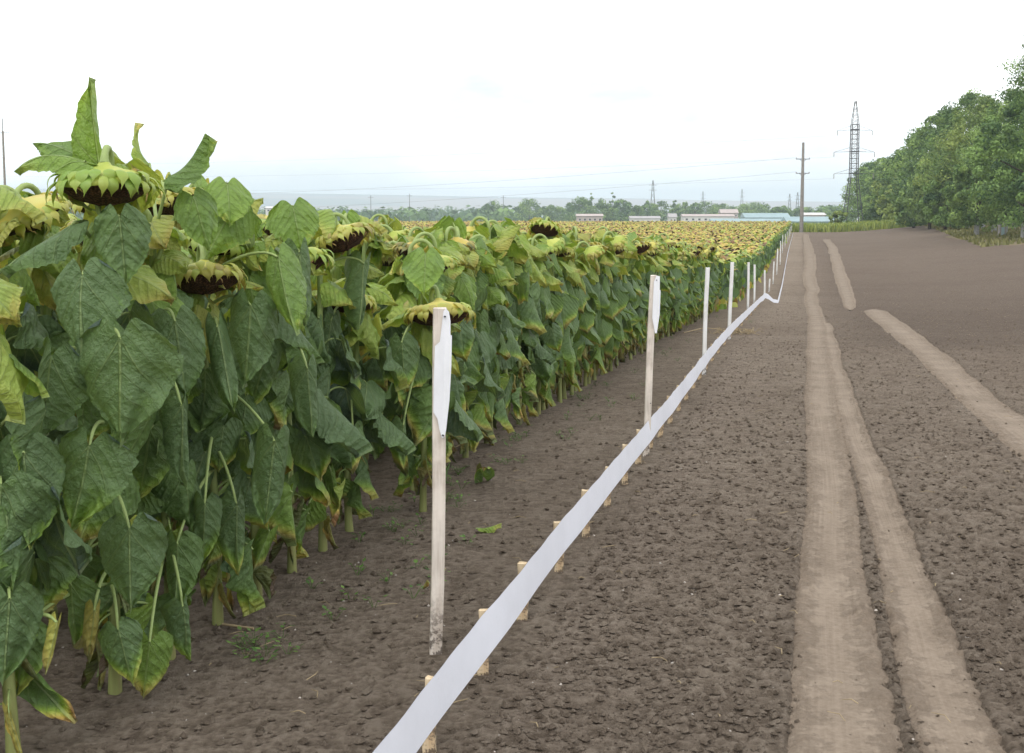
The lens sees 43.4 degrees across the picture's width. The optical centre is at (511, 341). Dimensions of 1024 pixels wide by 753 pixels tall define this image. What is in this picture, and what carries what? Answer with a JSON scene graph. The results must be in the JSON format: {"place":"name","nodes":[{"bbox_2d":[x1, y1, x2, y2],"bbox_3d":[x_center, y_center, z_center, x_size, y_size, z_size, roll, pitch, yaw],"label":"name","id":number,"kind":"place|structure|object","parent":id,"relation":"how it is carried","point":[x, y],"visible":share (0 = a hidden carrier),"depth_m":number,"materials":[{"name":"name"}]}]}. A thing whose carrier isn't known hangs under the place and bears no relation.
{"place":"outdoors","nodes":[
{"label":"outdoors","id":0,"kind":"place"},
{"bbox_2d":[0,189,1023,752],"bbox_3d":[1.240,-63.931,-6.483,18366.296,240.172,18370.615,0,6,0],"label":"ground","id":1,"kind":"structure","parent":0,"point":[898,263],"depth_m":6.39,"materials":[{"name":"soil"}]},
{"bbox_2d":[0,185,77,439],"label":"sunflower","id":2,"kind":"object","parent":1,"relation":"on","point":[24,215],"visible":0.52,"depth_m":4.77,"materials":[{"name":"green plant"}]},
{"bbox_2d":[0,182,90,618],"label":"sunflower","id":3,"kind":"object","parent":1,"relation":"on","point":[43,278],"visible":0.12,"depth_m":5.07,"materials":[{"name":"green plant"}]},
{"bbox_2d":[0,279,91,752],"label":"sunflower","id":4,"kind":"object","parent":1,"relation":"on","point":[36,531],"visible":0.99,"depth_m":3.71,"materials":[{"name":"green plant"}]},
{"bbox_2d":[0,77,183,695],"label":"sunflower","id":5,"kind":"object","parent":1,"relation":"on","point":[110,370],"visible":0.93,"depth_m":4.04,"materials":[{"name":"green plant"}]},
{"bbox_2d":[59,122,218,697],"bbox_3d":[-1.276,0.240,4.595,0.522,2.076,0.847,-4,7,-37],"label":"sunflower","id":6,"kind":"object","parent":1,"relation":"on","point":[164,471],"visible":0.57,"depth_m":4.55,"materials":[{"name":"green plant"}]},
{"bbox_2d":[148,169,203,250],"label":"sunflower","id":7,"kind":"object","parent":1,"relation":"on","point":[171,197],"visible":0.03,"depth_m":5.92,"materials":[{"name":"green plant"}]},
{"bbox_2d":[177,174,262,491],"bbox_3d":[-1.468,0.117,6.580,0.583,1.941,0.530,-5,7,-39],"label":"sunflower","id":8,"kind":"object","parent":1,"relation":"on","point":[202,182],"visible":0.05,"depth_m":6.50,"materials":[{"name":"green plant"}]},
{"bbox_2d":[165,176,306,625],"bbox_3d":[-1.154,0.297,5.046,0.594,1.878,0.853,-3,7,-28],"label":"sunflower","id":9,"kind":"object","parent":1,"relation":"on","point":[209,546],"visible":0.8,"depth_m":4.88,"materials":[{"name":"green plant"}]},
{"bbox_2d":[178,212,324,599],"bbox_3d":[-1.096,0.305,5.503,0.614,1.772,0.602,0,6,0],"label":"sunflower","id":10,"kind":"object","parent":1,"relation":"on","point":[264,396],"visible":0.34,"depth_m":5.40,"materials":[{"name":"green plant"}]},
{"bbox_2d":[218,197,373,573],"bbox_3d":[-0.912,0.271,5.691,0.583,1.803,0.993,-4,7,-37],"label":"sunflower","id":11,"kind":"object","parent":1,"relation":"on","point":[319,425],"visible":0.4,"depth_m":5.72,"materials":[{"name":"green plant"}]},
{"bbox_2d":[277,209,374,551],"bbox_3d":[-0.927,0.241,6.232,0.511,1.756,0.600,-3,6,-23],"label":"sunflower","id":12,"kind":"object","parent":1,"relation":"on","point":[334,236],"visible":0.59,"depth_m":6.20,"materials":[{"name":"green plant"}]},
{"bbox_2d":[330,209,388,391],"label":"sunflower","id":13,"kind":"object","parent":1,"relation":"on","point":[373,369],"visible":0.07,"depth_m":8.52,"materials":[{"name":"green plant"}]},
{"bbox_2d":[311,278,416,531],"bbox_3d":[-0.850,0.376,6.599,0.537,1.420,0.672,3,7,31],"label":"sunflower","id":14,"kind":"object","parent":1,"relation":"on","point":[379,431],"visible":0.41,"depth_m":6.61,"materials":[{"name":"green plant"}]},
{"bbox_2d":[337,231,397,459],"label":"sunflower","id":15,"kind":"object","parent":1,"relation":"on","point":[376,247],"visible":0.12,"depth_m":8.95,"materials":[{"name":"green plant"}]},
{"bbox_2d":[370,214,402,272],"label":"sunflower","id":16,"kind":"object","parent":1,"relation":"on","point":[395,224],"visible":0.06,"depth_m":11.98,"materials":[{"name":"green plant"}]},
{"bbox_2d":[381,233,408,421],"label":"sunflower","id":17,"kind":"object","parent":1,"relation":"on","point":[388,260],"visible":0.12,"depth_m":9.18,"materials":[{"name":"green plant"}]},
{"bbox_2d":[376,238,465,490],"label":"sunflower","id":18,"kind":"object","parent":1,"relation":"on","point":[394,281],"visible":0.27,"depth_m":7.67,"materials":[{"name":"green plant"}]},
{"bbox_2d":[422,675,438,752],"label":"wooden stake","id":19,"kind":"object","parent":1,"relation":"on","point":[429,745],"visible":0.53,"depth_m":3.91,"materials":[{"name":"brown wood"}]},
{"bbox_2d":[372,235,792,752],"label":"marking tape","id":20,"kind":"object","parent":19,"relation":"attached to","point":[412,729],"visible":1,"depth_m":4.88,"materials":[{"name":"white plastic"}]},
{"bbox_2d":[382,247,483,511],"bbox_3d":[-0.441,0.265,7.035,0.566,1.564,0.624,0,6,0],"label":"sunflower","id":21,"kind":"object","parent":1,"relation":"on","point":[413,347],"visible":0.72,"depth_m":6.95,"materials":[{"name":"green plant"}]},
{"bbox_2d":[392,232,477,444],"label":"sunflower","id":22,"kind":"object","parent":1,"relation":"on","point":[462,341],"visible":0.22,"depth_m":7.94,"materials":[{"name":"green plant"}]},
{"bbox_2d":[429,307,451,654],"bbox_3d":[-0.267,0.583,4.748,0.091,1.419,0.042,-1,6,-14],"label":"wooden post","id":23,"kind":"object","parent":1,"relation":"on","point":[441,357],"visible":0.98,"depth_m":4.73,"materials":[{"name":"white wood"}]},
{"bbox_2d":[427,226,483,462],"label":"sunflower","id":24,"kind":"object","parent":1,"relation":"on","point":[465,289],"visible":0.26,"depth_m":8.28,"materials":[{"name":"green plant"}]},
{"bbox_2d":[68,204,856,221],"bbox_3d":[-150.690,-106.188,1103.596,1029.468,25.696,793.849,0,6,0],"label":"woods","id":25,"kind":"object","parent":1,"relation":"on","point":[433,214],"visible":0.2,"depth_m":808.84,"materials":[{"name":"plant"}]},
{"bbox_2d":[423,216,505,457],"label":"sunflower","id":26,"kind":"object","parent":1,"relation":"on","point":[477,413],"visible":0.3,"depth_m":8.76,"materials":[{"name":"green plant"}]},
{"bbox_2d":[469,236,497,450],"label":"sunflower","id":27,"kind":"object","parent":1,"relation":"on","point":[486,262],"visible":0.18,"depth_m":9.04,"materials":[{"name":"green plant"}]},
{"bbox_2d":[474,463,494,482],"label":"fallen leaf","id":28,"kind":"object","parent":1,"relation":"on","point":[487,474],"visible":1,"depth_m":8.02,"materials":[{"name":"plant"}]},
{"bbox_2d":[226,315,751,663],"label":"weeds","id":29,"kind":"object","parent":1,"relation":"on","point":[361,569],"visible":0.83,"depth_m":5.94,"materials":[{"name":"plant"}]},
{"bbox_2d":[468,225,525,445],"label":"sunflower","id":30,"kind":"object","parent":1,"relation":"on","point":[496,298],"visible":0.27,"depth_m":9.38,"materials":[{"name":"green plant"}]},
{"bbox_2d":[466,216,530,429],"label":"sunflower","id":31,"kind":"object","parent":1,"relation":"on","point":[497,232],"visible":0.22,"depth_m":9.74,"materials":[{"name":"green plant"}]},
{"bbox_2d":[489,217,530,429],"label":"sunflower","id":32,"kind":"object","parent":1,"relation":"on","point":[516,249],"visible":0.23,"depth_m":10.18,"materials":[{"name":"green plant"}]},
{"bbox_2d":[26,322,1002,751],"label":"pebbles","id":33,"kind":"object","parent":1,"relation":"on","point":[510,654],"visible":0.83,"depth_m":5.32,"materials":[{"name":"stone"}]},
{"bbox_2d":[501,244,546,424],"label":"sunflower","id":34,"kind":"object","parent":1,"relation":"on","point":[534,326],"visible":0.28,"depth_m":10.53,"materials":[{"name":"green plant"}]},
{"bbox_2d":[512,198,542,220],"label":"distant tree","id":35,"kind":"object","parent":1,"relation":"on","point":[532,203],"visible":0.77,"depth_m":694.85,"materials":[{"name":"green plant"}]},
{"bbox_2d":[501,232,555,419],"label":"sunflower","id":36,"kind":"object","parent":1,"relation":"on","point":[539,351],"visible":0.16,"depth_m":10.81,"materials":[{"name":"green plant"}]},
{"bbox_2d":[524,234,565,413],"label":"sunflower","id":37,"kind":"object","parent":1,"relation":"on","point":[552,338],"visible":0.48,"depth_m":11.18,"materials":[{"name":"green plant"}]},
{"bbox_2d":[528,238,563,409],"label":"sunflower","id":38,"kind":"object","parent":1,"relation":"on","point":[557,302],"visible":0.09,"depth_m":11.48,"materials":[{"name":"green plant"}]},
{"bbox_2d":[527,216,578,393],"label":"sunflower","id":39,"kind":"object","parent":1,"relation":"on","point":[547,227],"visible":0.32,"depth_m":11.83,"materials":[{"name":"green plant"}]},
{"bbox_2d":[529,234,580,402],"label":"sunflower","id":40,"kind":"object","parent":1,"relation":"on","point":[563,362],"visible":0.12,"depth_m":12.24,"materials":[{"name":"green plant"}]},
{"bbox_2d":[339,220,792,311],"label":"sunflower field","id":41,"kind":"structure","parent":1,"relation":"on","point":[740,244],"depth_m":91.19,"materials":[{"name":"plant"}]},
{"bbox_2d":[551,240,586,398],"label":"sunflower","id":42,"kind":"object","parent":1,"relation":"on","point":[573,279],"visible":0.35,"depth_m":12.51,"materials":[{"name":"green plant"}]},
{"bbox_2d":[563,196,591,221],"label":"distant tree","id":43,"kind":"object","parent":1,"relation":"on","point":[575,206],"visible":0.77,"depth_m":635.70,"materials":[{"name":"green plant"}]},
{"bbox_2d":[566,226,597,390],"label":"sunflower","id":44,"kind":"object","parent":1,"relation":"on","point":[590,291],"visible":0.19,"depth_m":13.21,"materials":[{"name":"green plant"}]},
{"bbox_2d":[560,240,604,394],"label":"sunflower","id":45,"kind":"object","parent":1,"relation":"on","point":[584,256],"visible":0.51,"depth_m":12.79,"materials":[{"name":"green plant"}]},
{"bbox_2d":[570,242,602,385],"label":"sunflower","id":46,"kind":"object","parent":1,"relation":"on","point":[591,353],"visible":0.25,"depth_m":13.62,"materials":[{"name":"green plant"}]},
{"bbox_2d":[579,238,612,383],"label":"sunflower","id":47,"kind":"object","parent":1,"relation":"on","point":[604,330],"visible":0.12,"depth_m":13.89,"materials":[{"name":"green plant"}]},
{"bbox_2d":[590,236,622,374],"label":"sunflower","id":48,"kind":"object","parent":1,"relation":"on","point":[608,350],"visible":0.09,"depth_m":14.70,"materials":[{"name":"green plant"}]},
{"bbox_2d":[591,231,628,359],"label":"sunflower","id":49,"kind":"object","parent":1,"relation":"on","point":[623,299],"visible":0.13,"depth_m":14.91,"materials":[{"name":"green plant"}]},
{"bbox_2d":[592,230,628,379],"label":"sunflower","id":50,"kind":"object","parent":1,"relation":"on","point":[613,242],"visible":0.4,"depth_m":14.21,"materials":[{"name":"green plant"}]},
{"bbox_2d":[209,334,1021,727],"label":"straw bits","id":51,"kind":"object","parent":1,"relation":"on","point":[621,572],"visible":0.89,"depth_m":5.04,"materials":[{"name":"plant"}]},
{"bbox_2d":[607,199,630,221],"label":"distant tree","id":52,"kind":"object","parent":1,"relation":"on","point":[617,205],"visible":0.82,"depth_m":635.32,"materials":[{"name":"green plant"}]},
{"bbox_2d":[602,232,637,370],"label":"sunflower","id":53,"kind":"object","parent":1,"relation":"on","point":[627,325],"visible":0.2,"depth_m":15.33,"materials":[{"name":"green plant"}]},
{"bbox_2d":[608,230,631,365],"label":"sunflower","id":54,"kind":"object","parent":1,"relation":"on","point":[621,358],"visible":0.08,"depth_m":16.05,"materials":[{"name":"green plant"}]},
{"bbox_2d":[614,251,641,364],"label":"sunflower","id":55,"kind":"object","parent":1,"relation":"on","point":[627,285],"visible":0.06,"depth_m":16.28,"materials":[{"name":"green plant"}]},
{"bbox_2d":[615,233,641,357],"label":"sunflower","id":56,"kind":"object","parent":1,"relation":"on","point":[634,255],"visible":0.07,"depth_m":16.78,"materials":[{"name":"green plant"}]},
{"bbox_2d":[626,231,648,355],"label":"sunflower","id":57,"kind":"object","parent":1,"relation":"on","point":[632,236],"visible":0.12,"depth_m":17.47,"materials":[{"name":"green plant"}]},
{"bbox_2d":[624,240,651,359],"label":"sunflower","id":58,"kind":"object","parent":1,"relation":"on","point":[642,247],"visible":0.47,"depth_m":17.10,"materials":[{"name":"green plant"}]},
{"bbox_2d":[628,250,649,354],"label":"sunflower","id":59,"kind":"object","parent":1,"relation":"on","point":[644,263],"visible":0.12,"depth_m":17.84,"materials":[{"name":"green plant"}]},
{"bbox_2d":[639,240,661,353],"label":"sunflower","id":60,"kind":"object","parent":1,"relation":"on","point":[648,271],"visible":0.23,"depth_m":18.12,"materials":[{"name":"green plant"}]},
{"bbox_2d":[642,275,660,455],"bbox_3d":[0.966,0.232,8.937,0.117,1.386,0.043,-1,6,-14],"label":"wooden post","id":61,"kind":"object","parent":1,"relation":"on","point":[654,306],"visible":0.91,"depth_m":8.91,"materials":[{"name":"white wood"}]},
{"bbox_2d":[641,238,670,347],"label":"sunflower","id":62,"kind":"object","parent":1,"relation":"on","point":[663,258],"visible":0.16,"depth_m":18.88,"materials":[{"name":"green plant"}]},
{"bbox_2d":[651,201,671,220],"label":"distant tree","id":63,"kind":"object","parent":1,"relation":"on","point":[661,212],"visible":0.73,"depth_m":665.11,"materials":[{"name":"green plant"}]},
{"bbox_2d":[654,239,671,341],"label":"sunflower","id":64,"kind":"object","parent":1,"relation":"on","point":[664,293],"visible":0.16,"depth_m":20.27,"materials":[{"name":"green plant"}]},
{"bbox_2d":[653,233,677,339],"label":"sunflower","id":65,"kind":"object","parent":1,"relation":"on","point":[669,243],"visible":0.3,"depth_m":20.67,"materials":[{"name":"green plant"}]},
{"bbox_2d":[664,247,684,336],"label":"sunflower","id":66,"kind":"object","parent":1,"relation":"on","point":[675,271],"visible":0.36,"depth_m":21.72,"materials":[{"name":"green plant"}]},
{"bbox_2d":[682,247,696,324],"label":"sunflower","id":67,"kind":"object","parent":1,"relation":"on","point":[689,256],"visible":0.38,"depth_m":24.57,"materials":[{"name":"green plant"}]},
{"bbox_2d":[685,248,702,325],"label":"sunflower","id":68,"kind":"object","parent":1,"relation":"on","point":[691,263],"visible":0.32,"depth_m":25.61,"materials":[{"name":"green plant"}]},
{"bbox_2d":[689,246,704,323],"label":"sunflower","id":69,"kind":"object","parent":1,"relation":"on","point":[697,279],"visible":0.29,"depth_m":26.38,"materials":[{"name":"green plant"}]},
{"bbox_2d":[702,267,709,374],"bbox_3d":[2.254,-0.177,14.963,0.079,1.366,0.023,-1,6,-14],"label":"wooden post","id":70,"kind":"object","parent":1,"relation":"on","point":[705,311],"visible":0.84,"depth_m":14.94,"materials":[{"name":"white paint"}]},
{"bbox_2d":[680,214,734,221],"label":"long house","id":71,"kind":"structure","parent":1,"relation":"on","point":[695,217],"depth_m":537.60,"materials":[{"name":"white brick"}]},
{"bbox_2d":[727,262,733,338],"bbox_3d":[3.545,-0.595,20.851,0.088,1.384,0.031,-1,6,-14],"label":"wooden post","id":72,"kind":"object","parent":1,"relation":"on","point":[730,292],"visible":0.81,"depth_m":20.82,"materials":[{"name":"white paint"}]},
{"bbox_2d":[740,213,789,218],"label":"turquoise shed","id":73,"kind":"structure","parent":1,"relation":"on","point":[762,215],"depth_m":520.04,"materials":[{"name":"metal"}]},
{"bbox_2d":[796,142,809,231],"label":"concrete pole","id":74,"kind":"object","parent":1,"relation":"on","point":[802,173],"visible":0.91,"depth_m":188.57,"materials":[{"name":"concrete"}]},
{"bbox_2d":[781,217,833,223],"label":"turquoise shed","id":75,"kind":"structure","parent":1,"relation":"on","point":[814,220],"depth_m":429.64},
{"bbox_2d":[833,101,874,221],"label":"lattice pylon","id":76,"kind":"object","parent":1,"relation":"on","point":[857,148],"visible":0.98,"depth_m":237.44,"materials":[{"name":"metal"}]},
{"bbox_2d":[840,162,872,221],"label":"leafy tree","id":77,"kind":"object","parent":1,"relation":"on","point":[863,167],"visible":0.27,"depth_m":297.69,"materials":[{"name":"green plant"}]},
{"bbox_2d":[791,218,924,231],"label":"green crop","id":78,"kind":"object","parent":1,"relation":"on","point":[849,226],"visible":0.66,"depth_m":189.86,"materials":[{"name":"plant"}]},
{"bbox_2d":[852,157,889,215],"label":"leafy tree","id":79,"kind":"object","parent":1,"relation":"on","point":[878,160],"visible":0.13,"depth_m":268.05,"materials":[{"name":"green plant"}]},
{"bbox_2d":[863,159,887,215],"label":"leafy tree","id":80,"kind":"object","parent":1,"relation":"on","point":[876,172],"visible":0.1,"depth_m":254.45,"materials":[{"name":"green plant"}]},
{"bbox_2d":[869,166,901,214],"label":"leafy tree","id":81,"kind":"object","parent":1,"relation":"on","point":[876,186],"visible":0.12,"depth_m":234.70,"materials":[{"name":"green plant"}]},
{"bbox_2d":[876,177,899,219],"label":"leafy tree","id":82,"kind":"object","parent":1,"relation":"on","point":[883,201],"visible":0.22,"depth_m":203.87,"materials":[{"name":"green plant"}]},
{"bbox_2d":[877,149,915,199],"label":"leafy tree","id":83,"kind":"object","parent":1,"relation":"on","point":[885,178],"visible":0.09,"depth_m":221.32,"materials":[{"name":"green plant"}]},
{"bbox_2d":[893,182,927,227],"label":"leafy tree","id":84,"kind":"object","parent":1,"relation":"on","point":[902,216],"visible":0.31,"depth_m":178.42,"materials":[{"name":"green plant"}]},
{"bbox_2d":[884,123,937,206],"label":"leafy tree","id":85,"kind":"object","parent":1,"relation":"on","point":[903,177],"visible":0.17,"depth_m":195.58,"materials":[{"name":"green plant"}]},
{"bbox_2d":[888,113,940,204],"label":"leafy tree","id":86,"kind":"object","parent":1,"relation":"on","point":[929,119],"visible":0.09,"depth_m":185.03,"materials":[{"name":"green plant"}]},
{"bbox_2d":[901,157,944,228],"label":"leafy tree","id":87,"kind":"object","parent":1,"relation":"on","point":[914,207],"visible":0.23,"depth_m":163.50,"materials":[{"name":"green plant"}]},
{"bbox_2d":[901,109,973,213],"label":"leafy tree","id":88,"kind":"object","parent":1,"relation":"on","point":[915,143],"visible":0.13,"depth_m":170.43,"materials":[{"name":"green plant"}]},
{"bbox_2d":[912,130,971,227],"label":"leafy tree","id":89,"kind":"object","parent":1,"relation":"on","point":[927,167],"visible":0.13,"depth_m":158.89,"materials":[{"name":"green plant"}]},
{"bbox_2d":[910,99,976,202],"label":"leafy tree","id":90,"kind":"object","parent":1,"relation":"on","point":[944,108],"visible":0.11,"depth_m":165.66,"materials":[{"name":"green plant"}]},
{"bbox_2d":[918,169,969,229],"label":"leafy tree","id":91,"kind":"object","parent":1,"relation":"on","point":[930,211],"visible":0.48,"depth_m":146.48,"materials":[{"name":"green plant"}]},
{"bbox_2d":[913,88,1000,227],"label":"leafy tree","id":92,"kind":"object","parent":1,"relation":"on","point":[968,97],"visible":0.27,"depth_m":147.95,"materials":[{"name":"green plant"}]},
{"bbox_2d":[929,95,1010,228],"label":"leafy tree","id":93,"kind":"object","parent":1,"relation":"on","point":[981,107],"visible":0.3,"depth_m":143.70,"materials":[{"name":"green plant"}]},
{"bbox_2d":[941,154,1011,234],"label":"leafy tree","id":94,"kind":"object","parent":1,"relation":"on","point":[961,218],"visible":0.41,"depth_m":123.22,"materials":[{"name":"green plant"}]},
{"bbox_2d":[950,121,1012,231],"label":"leafy tree","id":95,"kind":"object","parent":1,"relation":"on","point":[983,129],"visible":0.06,"depth_m":127.45,"materials":[{"name":"green plant"}]},
{"bbox_2d":[952,87,1023,228],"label":"leafy tree","id":96,"kind":"object","parent":1,"relation":"on","point":[996,107],"visible":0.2,"depth_m":130.40,"materials":[{"name":"green plant"}]},
{"bbox_2d":[960,94,1023,237],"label":"leafy tree","id":97,"kind":"object","parent":1,"relation":"on","point":[979,144],"visible":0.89,"depth_m":102.74,"materials":[{"name":"green plant"}]},
{"bbox_2d":[965,130,1023,232],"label":"leafy tree","id":98,"kind":"object","parent":1,"relation":"on","point":[988,210],"visible":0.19,"depth_m":116.60,"materials":[{"name":"green plant"}]},
{"bbox_2d":[985,35,1023,146],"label":"tall tree","id":99,"kind":"object","parent":1,"relation":"on","point":[1019,80],"visible":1,"depth_m":77.03,"materials":[{"name":"green plant"}]},
{"bbox_2d":[1010,172,1023,230],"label":"leafy tree","id":100,"kind":"object","parent":1,"relation":"on","point":[1019,183],"visible":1,"depth_m":98.48,"materials":[{"name":"green plant"}]},
{"bbox_2d":[0,0,1023,201],"label":"sky","id":101,"kind":"structure","parent":0,"point":[300,83],"materials":[{"name":"white"}]},
{"bbox_2d":[823,239,855,309],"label":"path","id":102,"kind":"structure","parent":0,"point":[842,282],"depth_m":61.58,"materials":[{"name":"soil"}]},
{"bbox_2d":[786,234,903,752],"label":"path","id":103,"kind":"structure","parent":0,"point":[835,637],"depth_m":5.46,"materials":[{"name":"soil"}]},
{"bbox_2d":[821,323,1006,752],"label":"path","id":104,"kind":"structure","parent":0,"point":[928,654],"depth_m":5.26,"materials":[{"name":"soil"}]},
{"bbox_2d":[864,309,1023,459],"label":"path","id":105,"kind":"structure","parent":0,"point":[992,412],"depth_m":13.89,"materials":[{"name":"soil"}]},
{"bbox_2d":[925,218,1023,246],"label":"verge grass","id":106,"kind":"structure","parent":0,"point":[969,234],"depth_m":114.92,"materials":[{"name":"plant"}]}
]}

